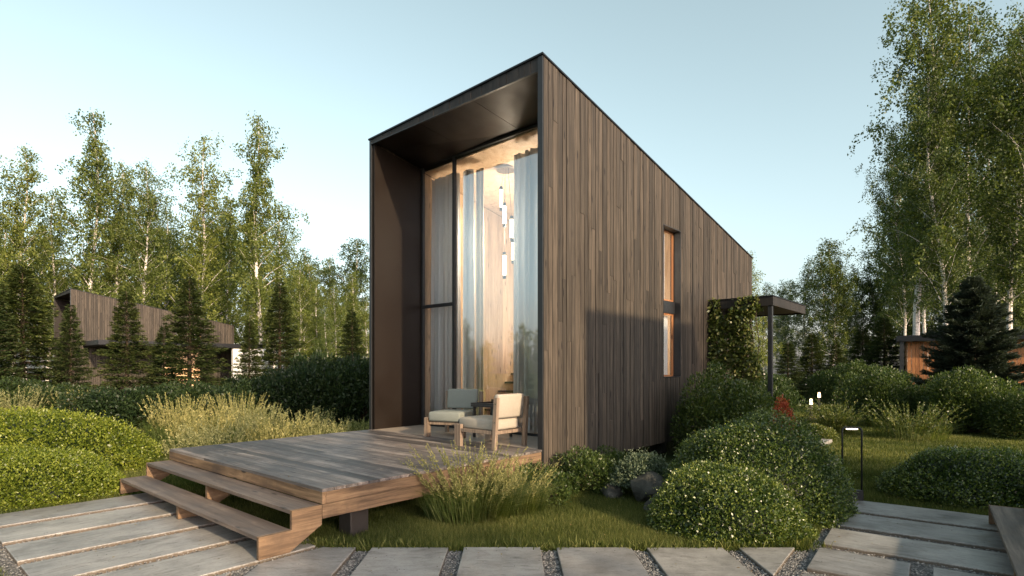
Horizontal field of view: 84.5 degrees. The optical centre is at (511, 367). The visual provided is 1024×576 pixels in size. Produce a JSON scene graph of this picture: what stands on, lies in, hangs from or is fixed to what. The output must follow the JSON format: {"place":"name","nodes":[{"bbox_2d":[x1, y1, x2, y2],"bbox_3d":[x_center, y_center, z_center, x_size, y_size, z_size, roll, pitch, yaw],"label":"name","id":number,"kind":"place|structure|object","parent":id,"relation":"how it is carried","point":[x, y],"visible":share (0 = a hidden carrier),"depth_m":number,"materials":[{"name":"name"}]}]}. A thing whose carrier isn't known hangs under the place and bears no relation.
{"place":"outdoors","nodes":[
{"label":"outdoors","id":0,"kind":"place"},
{"bbox_2d":[131,392,215,442],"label":"feather grass","id":1,"kind":"object","parent":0,"point":[160,427],"depth_m":12.30,"materials":[{"name":"plant"}]},
{"bbox_2d":[149,406,258,454],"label":"feather grass","id":2,"kind":"object","parent":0,"point":[193,424],"depth_m":10.59,"materials":[{"name":"plant"}]},
{"bbox_2d":[239,414,315,441],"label":"feather grass","id":3,"kind":"object","parent":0,"point":[266,431],"depth_m":10.20,"materials":[{"name":"plant"}]},
{"bbox_2d":[0,0,1023,373],"label":"sky","id":4,"kind":"structure","parent":0,"point":[755,108],"materials":[{"name":"blue"}]},
{"bbox_2d":[0,374,1023,575],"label":"ground","id":5,"kind":"structure","parent":0,"point":[670,454],"depth_m":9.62,"materials":[{"name":"green plant"}]},
{"bbox_2d":[0,266,30,381],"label":"fir tree","id":6,"kind":"object","parent":5,"relation":"on","point":[6,370],"visible":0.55,"depth_m":17.25,"materials":[{"name":"green plant"}]},
{"bbox_2d":[0,143,70,380],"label":"birch tree","id":7,"kind":"object","parent":5,"relation":"on","point":[19,228],"visible":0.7,"depth_m":33.81,"materials":[{"name":"green plant"}]},
{"bbox_2d":[0,264,73,388],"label":"fir tree","id":8,"kind":"object","parent":5,"relation":"on","point":[33,314],"visible":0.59,"depth_m":18.91,"materials":[{"name":"green plant"}]},
{"bbox_2d":[6,382,92,410],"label":"dark shrub","id":9,"kind":"object","parent":5,"relation":"on","point":[61,389],"visible":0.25,"depth_m":14.94,"materials":[{"name":"green plant"}]},
{"bbox_2d":[20,186,104,386],"bbox_3d":[-30.695,-5.270,38.874,5.791,13.757,5.111,0,0,-41],"label":"birch tree","id":10,"kind":"object","parent":5,"relation":"on","point":[51,282],"visible":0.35,"depth_m":37.87,"materials":[{"name":"green plant"}]},
{"bbox_2d":[0,439,125,510],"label":"clipped bush","id":11,"kind":"object","parent":5,"relation":"on","point":[35,475],"visible":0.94,"depth_m":6.70,"materials":[{"name":"green plant"}]},
{"bbox_2d":[42,303,96,391],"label":"fir tree","id":12,"kind":"object","parent":5,"relation":"on","point":[68,355],"visible":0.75,"depth_m":18.39,"materials":[{"name":"green plant"}]},
{"bbox_2d":[0,405,170,474],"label":"clipped bush","id":13,"kind":"object","parent":5,"relation":"on","point":[123,447],"visible":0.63,"depth_m":8.71,"materials":[{"name":"green plant"}]},
{"bbox_2d":[20,108,153,314],"bbox_3d":[-27.324,-7.727,37.169,6.189,18.693,6.059,0,0,9],"label":"birch tree","id":14,"kind":"object","parent":5,"relation":"on","point":[100,189],"visible":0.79,"depth_m":36.46,"materials":[{"name":"green plant"}]},
{"bbox_2d":[52,385,142,425],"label":"dark shrub","id":15,"kind":"object","parent":5,"relation":"on","point":[97,400],"visible":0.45,"depth_m":14.41,"materials":[{"name":"green plant"}]},
{"bbox_2d":[86,289,159,393],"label":"fir tree","id":16,"kind":"object","parent":5,"relation":"on","point":[134,332],"visible":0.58,"depth_m":17.36,"materials":[{"name":"green plant"}]},
{"bbox_2d":[87,160,168,298],"bbox_3d":[-27.220,-6.674,39.982,5.200,16.570,6.002,0,0,-30],"label":"birch tree","id":17,"kind":"object","parent":5,"relation":"on","point":[114,280],"visible":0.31,"depth_m":39.70,"materials":[{"name":"green plant"}]},
{"bbox_2d":[80,157,191,307],"bbox_3d":[-24.994,-6.385,37.883,6.387,15.998,5.374,0,0,-37],"label":"birch tree","id":18,"kind":"object","parent":5,"relation":"on","point":[148,199],"visible":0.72,"depth_m":37.88,"materials":[{"name":"green plant"}]},
{"bbox_2d":[102,384,185,429],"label":"dark shrub","id":19,"kind":"object","parent":5,"relation":"on","point":[131,397],"visible":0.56,"depth_m":14.44,"materials":[{"name":"green plant"}]},
{"bbox_2d":[53,288,263,391],"bbox_3d":[-20.170,-1.250,32.550,6.820,5.700,8.720,0,0,41],"label":"cabin","id":20,"kind":"object","parent":5,"relation":"on","point":[94,312],"visible":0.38,"depth_m":30.61,"materials":[{"name":"brown wood"}]},
{"bbox_2d":[0,540,321,575],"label":"gravel bed","id":21,"kind":"object","parent":5,"relation":"on","point":[11,569],"depth_m":4.52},
{"bbox_2d":[0,493,165,527],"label":"paving slab","id":22,"kind":"structure","parent":21,"relation":"on","point":[12,519],"depth_m":6.18,"materials":[{"name":"concrete"}]},
{"bbox_2d":[0,502,175,546],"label":"paving slab","id":23,"kind":"structure","parent":21,"relation":"on","point":[49,529],"depth_m":5.62,"materials":[{"name":"concrete"}]},
{"bbox_2d":[5,515,218,565],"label":"paving slab","id":24,"kind":"structure","parent":21,"relation":"on","point":[19,554],"depth_m":5.13,"materials":[{"name":"concrete"}]},
{"bbox_2d":[20,525,251,575],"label":"paving slab","id":25,"kind":"structure","parent":21,"relation":"on","point":[92,562],"depth_m":4.72,"materials":[{"name":"concrete"}]},
{"bbox_2d":[95,539,314,575],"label":"paving slab","id":26,"kind":"structure","parent":21,"relation":"on","point":[236,556],"depth_m":4.50,"materials":[{"name":"concrete"}]},
{"bbox_2d":[120,460,321,560],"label":"wooden steps","id":27,"kind":"structure","parent":26,"relation":"on","point":[272,539],"depth_m":5.37,"materials":[{"name":"brown wood"}]},
{"bbox_2d":[132,203,193,310],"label":"birch tree","id":28,"kind":"object","parent":5,"relation":"on","point":[173,229],"visible":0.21,"depth_m":43.98,"materials":[{"name":"green plant"}]},
{"bbox_2d":[142,379,215,426],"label":"dark shrub","id":29,"kind":"object","parent":5,"relation":"on","point":[179,391],"visible":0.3,"depth_m":14.99,"materials":[{"name":"green plant"}]},
{"bbox_2d":[139,430,225,475],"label":"feather grass","id":30,"kind":"object","parent":5,"relation":"on","point":[201,441],"depth_m":8.57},
{"bbox_2d":[144,276,231,390],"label":"fir tree","id":31,"kind":"object","parent":5,"relation":"on","point":[200,364],"visible":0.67,"depth_m":16.84,"materials":[{"name":"green plant"}]},
{"bbox_2d":[136,130,251,342],"bbox_3d":[-20.056,-6.745,37.199,6.208,16.710,7.034,0,0,19],"label":"birch tree","id":32,"kind":"object","parent":5,"relation":"on","point":[206,255],"visible":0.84,"depth_m":35.82,"materials":[{"name":"green plant"}]},
{"bbox_2d":[169,415,267,447],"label":"feather grass","id":33,"kind":"object","parent":5,"relation":"on","point":[217,433],"depth_m":9.49,"materials":[{"name":"plant"}]},
{"bbox_2d":[186,382,266,421],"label":"dark shrub","id":34,"kind":"object","parent":5,"relation":"on","point":[225,389],"visible":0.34,"depth_m":14.99,"materials":[{"name":"green plant"}]},
{"bbox_2d":[192,196,263,343],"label":"birch tree","id":35,"kind":"object","parent":5,"relation":"on","point":[229,257],"visible":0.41,"depth_m":41.71,"materials":[{"name":"green plant"}]},
{"bbox_2d":[191,391,275,434],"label":"feather grass","id":36,"kind":"object","parent":5,"relation":"on","point":[220,404],"depth_m":13.03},
{"bbox_2d":[229,317,267,380],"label":"fir tree","id":37,"kind":"object","parent":5,"relation":"on","point":[245,361],"visible":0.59,"depth_m":19.91,"materials":[{"name":"green plant"}]},
{"bbox_2d":[208,112,309,343],"bbox_3d":[-15.236,-7.250,35.290,6.419,17.724,5.561,0,0,31],"label":"birch tree","id":38,"kind":"object","parent":5,"relation":"on","point":[257,190],"visible":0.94,"depth_m":34.70,"materials":[{"name":"green plant"}]},
{"bbox_2d":[223,400,301,440],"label":"feather grass","id":39,"kind":"object","parent":5,"relation":"on","point":[271,415],"depth_m":11.46,"materials":[{"name":"plant"}]},
{"bbox_2d":[231,203,305,373],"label":"birch tree","id":40,"kind":"object","parent":5,"relation":"on","point":[276,235],"visible":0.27,"depth_m":44.94,"materials":[{"name":"green plant"}]},
{"bbox_2d":[245,281,305,376],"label":"fir tree","id":41,"kind":"object","parent":5,"relation":"on","point":[278,323],"visible":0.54,"depth_m":20.83,"materials":[{"name":"green plant"}]},
{"bbox_2d":[253,363,328,424],"bbox_3d":[-6.133,0.774,16.056,2.284,1.859,2.078,0,0,-42],"label":"dark shrub","id":42,"kind":"object","parent":5,"relation":"on","point":[284,381],"visible":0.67,"depth_m":15.45,"materials":[{"name":"green plant"}]},
{"bbox_2d":[275,266,326,367],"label":"birch tree","id":43,"kind":"object","parent":5,"relation":"on","point":[303,286],"visible":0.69,"depth_m":29.83,"materials":[{"name":"green plant"}]},
{"bbox_2d":[297,360,368,423],"bbox_3d":[-5.373,0.733,16.434,2.284,1.952,2.078,0,0,29],"label":"dark shrub","id":44,"kind":"object","parent":5,"relation":"on","point":[330,383],"visible":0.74,"depth_m":15.85,"materials":[{"name":"green plant"}]},
{"bbox_2d":[316,284,350,364],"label":"birch tree","id":45,"kind":"object","parent":5,"relation":"on","point":[338,311],"visible":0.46,"depth_m":28.91,"materials":[{"name":"green plant"}]},
{"bbox_2d":[315,237,368,348],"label":"birch tree","id":46,"kind":"object","parent":5,"relation":"on","point":[362,273],"visible":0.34,"depth_m":47.25,"materials":[{"name":"green plant"}]},
{"bbox_2d":[331,310,368,414],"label":"fir tree","id":47,"kind":"object","parent":5,"relation":"on","point":[354,343],"visible":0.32,"depth_m":18.91,"materials":[{"name":"green plant"}]},
{"bbox_2d":[331,352,368,421],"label":"dark shrub","id":48,"kind":"object","parent":5,"relation":"on","point":[360,366],"visible":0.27,"depth_m":16.52,"materials":[{"name":"green plant"}]},
{"bbox_2d":[169,429,541,536],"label":"deck","id":49,"kind":"structure","parent":5,"relation":"on","point":[332,482],"depth_m":6.35,"materials":[{"name":"brown wood"}]},
{"bbox_2d":[424,389,482,437],"bbox_3d":[-0.913,0.703,8.968,0.668,0.720,0.795,0,0,20],"label":"armchair","id":50,"kind":"object","parent":49,"relation":"on","point":[461,400],"visible":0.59,"depth_m":9.14,"materials":[{"name":"grey fabric"}]},
{"bbox_2d":[454,393,528,450],"bbox_3d":[-0.277,0.703,7.724,0.795,0.720,0.668,0,0,41],"label":"armchair","id":51,"kind":"object","parent":49,"relation":"on","point":[507,410],"visible":0.99,"depth_m":7.56,"materials":[{"name":"beige fabric"}]},
{"bbox_2d":[402,439,557,526],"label":"feather grass","id":52,"kind":"object","parent":5,"relation":"on","point":[453,504],"depth_m":5.79,"materials":[{"name":"plant"}]},
{"bbox_2d":[0,502,1006,575],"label":"loose gravel","id":53,"kind":"structure","parent":5,"relation":"on","point":[545,564],"depth_m":4.56,"materials":[{"name":"gravel"}]},
{"bbox_2d":[462,450,565,517],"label":"feather grass","id":54,"kind":"object","parent":5,"relation":"on","point":[539,499],"depth_m":6.15,"materials":[{"name":"plant"}]},
{"bbox_2d":[231,552,805,575],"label":"gravel bed","id":55,"kind":"object","parent":5,"relation":"on","point":[545,568],"visible":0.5,"depth_m":4.53,"materials":[{"name":"gravel"}]},
{"bbox_2d":[245,547,355,575],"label":"paving slab","id":56,"kind":"structure","parent":55,"relation":"on","point":[325,561],"depth_m":4.45,"materials":[{"name":"concrete"}]},
{"bbox_2d":[350,548,447,575],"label":"paving slab","id":57,"kind":"structure","parent":55,"relation":"on","point":[410,561],"depth_m":4.50,"materials":[{"name":"concrete"}]},
{"bbox_2d":[456,547,544,575],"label":"paving slab","id":58,"kind":"structure","parent":55,"relation":"on","point":[488,561],"depth_m":4.49,"materials":[{"name":"concrete"}]},
{"bbox_2d":[557,547,648,575],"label":"paving slab","id":59,"kind":"structure","parent":55,"relation":"on","point":[590,561],"depth_m":4.50,"materials":[{"name":"concrete"}]},
{"bbox_2d":[647,548,754,575],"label":"paving slab","id":60,"kind":"structure","parent":55,"relation":"on","point":[701,562],"depth_m":4.50,"materials":[{"name":"concrete"}]},
{"bbox_2d":[738,547,794,575],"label":"paving slab","id":61,"kind":"structure","parent":55,"relation":"on","point":[770,561],"depth_m":4.64,"materials":[{"name":"concrete"}]},
{"bbox_2d":[516,461,580,505],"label":"shrub","id":62,"kind":"object","parent":5,"relation":"on","point":[560,477],"visible":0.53,"depth_m":6.67,"materials":[{"name":"green plant"}]},
{"bbox_2d":[301,533,831,552],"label":"edge grass","id":63,"kind":"structure","parent":5,"relation":"on","point":[323,542],"depth_m":4.92,"materials":[{"name":"plant"}]},
{"bbox_2d":[549,444,621,495],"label":"shrub","id":64,"kind":"object","parent":5,"relation":"on","point":[584,465],"visible":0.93,"depth_m":7.14,"materials":[{"name":"green plant"}]},
{"bbox_2d":[368,52,805,473],"bbox_3d":[2.105,-1.250,11.271,5.075,5.700,8.230,0,0,41],"label":"cabin","id":65,"kind":"object","parent":5,"relation":"on","point":[637,243],"visible":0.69,"depth_m":9.51,"materials":[{"name":"brown wood"}]},
{"bbox_2d":[430,173,460,411],"bbox_3d":[-1.222,-1.250,10.457,0.691,4.600,0.203,0,0,41],"label":"curtain","id":66,"kind":"object","parent":65,"relation":"hanging from","point":[441,317],"visible":0.61,"depth_m":10.47,"materials":[{"name":"fabric"}]},
{"bbox_2d":[463,169,474,409],"bbox_3d":[-0.786,-1.250,10.117,0.225,4.600,0.169,0,0,20],"label":"curtain","id":67,"kind":"object","parent":65,"relation":"hanging from","point":[468,291],"visible":0.76,"depth_m":10.08,"materials":[{"name":"fabric"}]},
{"bbox_2d":[421,124,537,436],"bbox_3d":[-0.322,-1.365,9.411,3.596,4.859,0.056,0,0,41],"label":"window frame","id":68,"kind":"structure","parent":65,"relation":"in","point":[454,158],"depth_m":10.02,"materials":[{"name":"black metal"}]},
{"bbox_2d":[476,168,483,415],"bbox_3d":[-0.571,-1.250,10.047,0.170,4.600,0.057,0,0,41],"label":"curtain","id":69,"kind":"object","parent":65,"relation":"hanging from","point":[479,279],"visible":0.77,"depth_m":10.02,"materials":[{"name":"beige fabric"}]},
{"bbox_2d":[513,148,537,432],"bbox_3d":[0.606,-1.250,8.923,1.480,4.600,0.230,0,0,41],"label":"curtain","id":70,"kind":"object","parent":65,"relation":"hanging from","point":[525,363],"visible":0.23,"depth_m":9.18,"materials":[{"name":"fabric"}]},
{"bbox_2d":[663,224,680,377],"bbox_3d":[2.835,-1.189,10.299,0.212,2.717,0.718,0,0,41],"label":"side window","id":71,"kind":"structure","parent":65,"relation":"in","point":[672,307],"depth_m":10.53,"materials":[{"name":"black metal"}]},
{"bbox_2d":[706,294,763,392],"bbox_3d":[4.435,0.078,11.231,1.132,3.067,0.596,0,0,41],"label":"climbing plant","id":72,"kind":"object","parent":65,"relation":"attached to","point":[742,349],"visible":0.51,"depth_m":11.13,"materials":[{"name":"green plant"}]},
{"bbox_2d":[604,446,675,499],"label":"cushion plant","id":73,"kind":"object","parent":5,"relation":"on","point":[631,467],"visible":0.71,"depth_m":6.84,"materials":[{"name":"green plant"}]},
{"bbox_2d":[629,471,664,502],"bbox_3d":[1.611,1.443,6.747,0.442,0.427,0.582,0,0,-13],"label":"boulder","id":74,"kind":"object","parent":5,"relation":"on","point":[641,485],"visible":0.63,"depth_m":6.55,"materials":[{"name":"stone"}]},
{"bbox_2d":[669,361,777,458],"bbox_3d":[3.623,0.755,9.673,1.817,1.800,1.967,0,0,7],"label":"leafy shrub","id":75,"kind":"object","parent":5,"relation":"on","point":[732,399],"visible":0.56,"depth_m":9.49,"materials":[{"name":"green plant"}]},
{"bbox_2d":[642,454,819,547],"bbox_3d":[2.129,1.528,5.621,1.681,1.329,1.515,0,0,0],"label":"round bush","id":76,"kind":"object","parent":5,"relation":"on","point":[708,504],"visible":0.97,"depth_m":5.23,"materials":[{"name":"green plant"}]},
{"bbox_2d":[662,405,861,530],"bbox_3d":[2.772,1.523,6.447,2.142,2.188,2.024,0,0,0],"label":"round bush","id":77,"kind":"object","parent":5,"relation":"on","point":[806,473],"visible":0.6,"depth_m":5.97,"materials":[{"name":"green plant"}]},
{"bbox_2d":[747,250,783,367],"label":"birch tree","id":78,"kind":"object","parent":5,"relation":"on","point":[761,347],"visible":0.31,"depth_m":23.66,"materials":[{"name":"green plant"}]},
{"bbox_2d":[757,369,810,421],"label":"dark shrub","id":79,"kind":"object","parent":5,"relation":"on","point":[779,389],"visible":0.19,"depth_m":14.35,"materials":[{"name":"green plant"}]},
{"bbox_2d":[774,341,816,401],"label":"fir tree","id":80,"kind":"object","parent":5,"relation":"on","point":[785,357],"visible":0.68,"depth_m":25.80,"materials":[{"name":"green plant"}]},
{"bbox_2d":[779,259,826,384],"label":"birch tree","id":81,"kind":"object","parent":5,"relation":"on","point":[799,317],"visible":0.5,"depth_m":45.25,"materials":[{"name":"green plant"}]},
{"bbox_2d":[790,332,827,396],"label":"fir tree","id":82,"kind":"object","parent":5,"relation":"on","point":[809,356],"visible":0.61,"depth_m":28.88,"materials":[{"name":"green plant"}]},
{"bbox_2d":[792,251,861,365],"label":"birch tree","id":83,"kind":"object","parent":5,"relation":"on","point":[817,296],"visible":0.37,"depth_m":44.42,"materials":[{"name":"green plant"}]},
{"bbox_2d":[803,362,854,403],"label":"dark shrub","id":84,"kind":"object","parent":5,"relation":"on","point":[824,382],"visible":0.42,"depth_m":24.87,"materials":[{"name":"green plant"}]},
{"bbox_2d":[796,237,869,374],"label":"birch tree","id":85,"kind":"object","parent":5,"relation":"on","point":[831,271],"visible":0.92,"depth_m":38.94,"materials":[{"name":"green plant"}]},
{"bbox_2d":[802,399,879,433],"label":"sage shrub","id":86,"kind":"object","parent":5,"relation":"on","point":[838,423],"visible":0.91,"depth_m":13.59,"materials":[{"name":"green plant"}]},
{"bbox_2d":[834,263,884,361],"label":"birch tree","id":87,"kind":"object","parent":5,"relation":"on","point":[855,320],"visible":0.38,"depth_m":43.83,"materials":[{"name":"green plant"}]},
{"bbox_2d":[841,260,889,357],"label":"birch tree","id":88,"kind":"object","parent":5,"relation":"on","point":[873,311],"visible":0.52,"depth_m":43.21,"materials":[{"name":"green plant"}]},
{"bbox_2d":[828,365,921,426],"bbox_3d":[10.050,0.774,15.457,2.658,1.789,2.085,0,0,-8],"label":"dark shrub","id":89,"kind":"object","parent":5,"relation":"on","point":[879,387],"visible":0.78,"depth_m":15.06,"materials":[{"name":"green plant"}]},
{"bbox_2d":[860,317,911,373],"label":"fir tree","id":90,"kind":"object","parent":5,"relation":"on","point":[889,348],"visible":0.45,"depth_m":27.84,"materials":[{"name":"green plant"}]},
{"bbox_2d":[855,120,929,335],"bbox_3d":[21.094,-6.000,31.031,3.989,15.217,3.442,0,0,13],"label":"birch tree","id":91,"kind":"object","parent":5,"relation":"on","point":[898,301],"visible":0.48,"depth_m":31.06,"materials":[{"name":"green plant"}]},
{"bbox_2d":[791,528,1005,575],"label":"gravel bed","id":92,"kind":"object","parent":5,"relation":"on","point":[922,568],"visible":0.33,"depth_m":4.54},
{"bbox_2d":[807,548,909,575],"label":"paving slab","id":93,"kind":"structure","parent":92,"relation":"on","point":[838,563],"depth_m":4.43,"materials":[{"name":"concrete"}]},
{"bbox_2d":[822,528,1013,575],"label":"paving slab","id":94,"kind":"structure","parent":92,"relation":"on","point":[976,560],"depth_m":4.76,"materials":[{"name":"concrete"}]},
{"bbox_2d":[836,514,1006,552],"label":"paving slab","id":95,"kind":"structure","parent":92,"relation":"on","point":[972,538],"depth_m":5.34,"materials":[{"name":"concrete"}]},
{"bbox_2d":[850,501,997,531],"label":"paving slab","id":96,"kind":"structure","parent":92,"relation":"on","point":[952,518],"depth_m":5.93,"materials":[{"name":"concrete"}]},
{"bbox_2d":[863,201,942,371],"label":"birch tree","id":97,"kind":"object","parent":5,"relation":"on","point":[909,332],"visible":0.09,"depth_m":41.16,"materials":[{"name":"green plant"}]},
{"bbox_2d":[858,398,975,441],"bbox_3d":[8.915,1.153,12.605,2.255,0.883,2.245,0,0,0],"label":"sage shrub","id":98,"kind":"object","parent":5,"relation":"on","point":[922,426],"visible":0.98,"depth_m":12.45,"materials":[{"name":"green plant"}]},
{"bbox_2d":[847,0,1012,376],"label":"birch tree","id":99,"kind":"object","parent":5,"relation":"on","point":[916,14],"visible":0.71,"depth_m":26.24,"materials":[{"name":"green plant"}]},
{"bbox_2d":[868,46,1002,325],"bbox_3d":[19.113,-6.419,25.843,4.116,16.056,4.770,0,0,-42],"label":"birch tree","id":100,"kind":"object","parent":5,"relation":"on","point":[929,175],"visible":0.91,"depth_m":25.53,"materials":[{"name":"green plant"}]},
{"bbox_2d":[872,443,1023,510],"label":"round bush","id":101,"kind":"object","parent":5,"relation":"on","point":[984,478],"visible":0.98,"depth_m":6.65,"materials":[{"name":"green plant"}]},
{"bbox_2d":[887,0,1023,303],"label":"birch tree","id":102,"kind":"object","parent":5,"relation":"on","point":[979,237],"visible":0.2,"depth_m":29.73,"materials":[{"name":"green plant"}]},
{"bbox_2d":[895,334,1023,383],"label":"pavilion","id":103,"kind":"structure","parent":5,"relation":"on","point":[905,342],"depth_m":25.65,"materials":[{"name":"orange wood"}]},
{"bbox_2d":[906,364,1022,433],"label":"dark shrub","id":104,"kind":"object","parent":5,"relation":"on","point":[956,391],"visible":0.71,"depth_m":13.49,"materials":[{"name":"green plant"}]},
{"bbox_2d":[907,274,1023,395],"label":"spruce tree","id":105,"kind":"object","parent":5,"relation":"on","point":[973,335],"visible":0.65,"depth_m":17.12,"materials":[{"name":"green plant"}]},
{"bbox_2d":[942,18,1023,329],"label":"birch tree","id":106,"kind":"object","parent":5,"relation":"on","point":[1010,300],"visible":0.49,"depth_m":26.18,"materials":[{"name":"green plant"}]},
{"bbox_2d":[949,5,1023,315],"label":"birch tree","id":107,"kind":"object","parent":5,"relation":"on","point":[1017,158],"visible":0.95,"depth_m":24.70,"materials":[{"name":"green plant"}]},
{"bbox_2d":[969,385,1023,439],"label":"dark shrub","id":108,"kind":"object","parent":5,"relation":"on","point":[1015,424],"visible":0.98,"depth_m":12.66,"materials":[{"name":"green plant"}]},
{"bbox_3d":[5.377,1.332,2.892,3.142,0.537,3.753,0,0,37],"label":"deck","id":109,"kind":"object","parent":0,"visible":0},
{"bbox_2d":[989,505,1023,575],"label":"wooden steps","id":110,"kind":"structure","parent":109,"relation":"attached to","point":[1008,522],"depth_m":4.73,"materials":[{"name":"brown wood"}]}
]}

